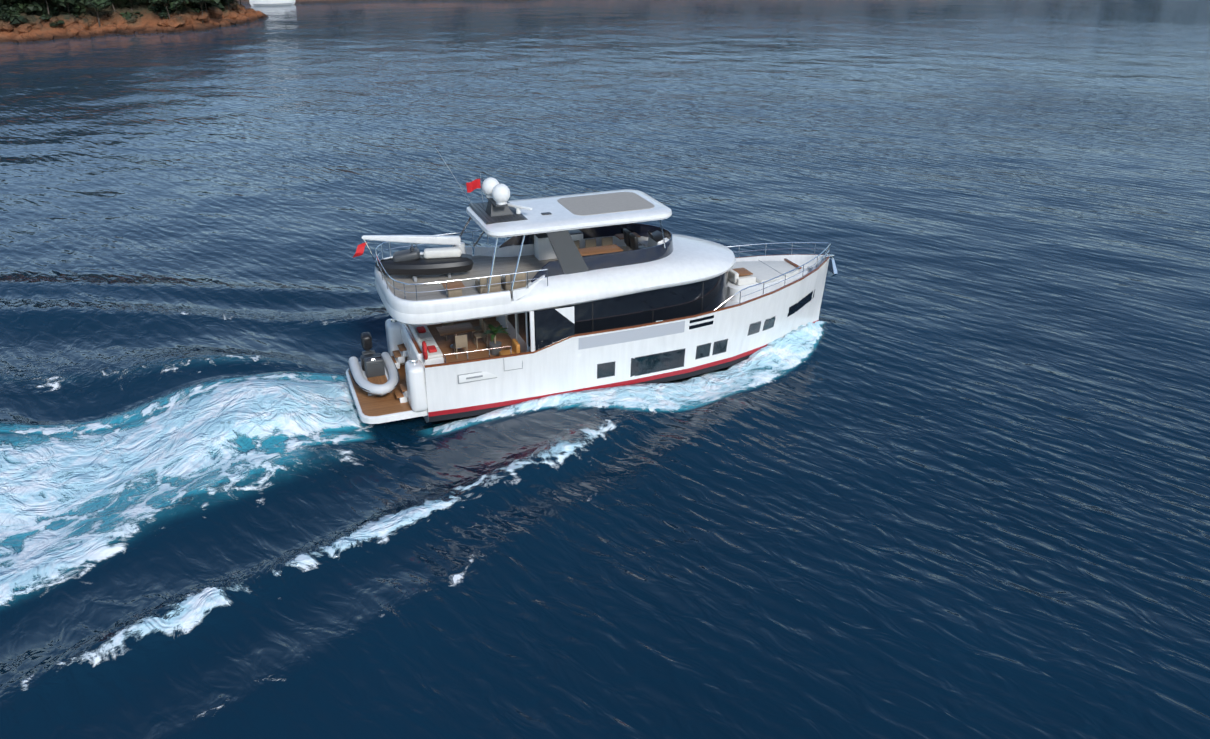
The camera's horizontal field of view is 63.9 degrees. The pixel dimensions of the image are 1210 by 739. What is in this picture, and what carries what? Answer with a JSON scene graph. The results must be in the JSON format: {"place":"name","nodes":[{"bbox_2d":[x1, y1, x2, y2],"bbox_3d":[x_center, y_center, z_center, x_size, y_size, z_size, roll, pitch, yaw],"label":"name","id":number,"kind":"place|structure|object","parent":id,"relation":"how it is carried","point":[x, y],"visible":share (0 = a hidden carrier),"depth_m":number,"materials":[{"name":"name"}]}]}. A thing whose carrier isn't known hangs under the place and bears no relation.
{"place":"outdoors","nodes":[
{"label":"outdoors","id":0,"kind":"place"},
{"bbox_2d":[0,0,533,41],"bbox_3d":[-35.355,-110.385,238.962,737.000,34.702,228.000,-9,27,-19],"label":"headland terrain","id":1,"kind":"structure","parent":0,"point":[149,19],"depth_m":156.99,"materials":[{"name":"soil"}]},
{"bbox_2d":[0,0,245,26],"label":"shore trees","id":2,"kind":"object","parent":1,"relation":"on","point":[17,7],"visible":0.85,"depth_m":151.46,"materials":[{"name":"green plant"}]},
{"bbox_2d":[0,0,267,41],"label":"shore rocks","id":3,"kind":"object","parent":1,"relation":"on","point":[73,26],"visible":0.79,"depth_m":154.87,"materials":[{"name":"stone"}]},
{"bbox_2d":[0,0,1209,738],"bbox_3d":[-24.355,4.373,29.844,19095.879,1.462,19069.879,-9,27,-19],"label":"sea water","id":4,"kind":"structure","parent":0,"point":[938,468],"depth_m":36.90,"materials":[{"name":"blue liquid"}]},
{"bbox_2d":[249,0,294,5],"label":"moored yachts","id":5,"kind":"object","parent":4,"relation":"on","point":[268,2],"visible":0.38,"depth_m":202.13,"materials":[{"name":"white plastic"}]},
{"bbox_2d":[404,254,829,422],"bbox_3d":[1.198,-1.590,40.319,18.430,4.400,5.860,-9,27,-19],"label":"yacht hull","id":6,"kind":"object","parent":4,"relation":"in","point":[730,333],"visible":0.48,"depth_m":37.54,"materials":[{"name":"white plastic"}]},
{"bbox_2d":[374,150,735,352],"bbox_3d":[-1.554,-4.845,37.629,14.390,7.473,5.818,-9,27,-19],"label":"yacht superstructure","id":7,"kind":"object","parent":6,"relation":"on","point":[674,276],"visible":0.9,"depth_m":36.47,"materials":[{"name":"white plastic"}]},
{"bbox_2d":[353,229,668,299],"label":"flybridge deck","id":8,"kind":"structure","parent":7,"relation":"on","point":[412,262],"depth_m":36.51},
{"bbox_2d":[346,242,837,423],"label":"yacht fittings","id":9,"kind":"object","parent":6,"relation":"on","point":[406,398],"visible":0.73,"depth_m":37.21,"materials":[{"name":"white plastic"}]},
{"bbox_2d":[347,332,399,396],"bbox_3d":[-8.809,-0.096,37.097,1.742,1.455,3.924,-9,27,-19],"label":"inflatable dinghy","id":10,"kind":"object","parent":9,"relation":"on","point":[372,372],"visible":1,"depth_m":36.87,"materials":[{"name":"white rubber"}]}
]}

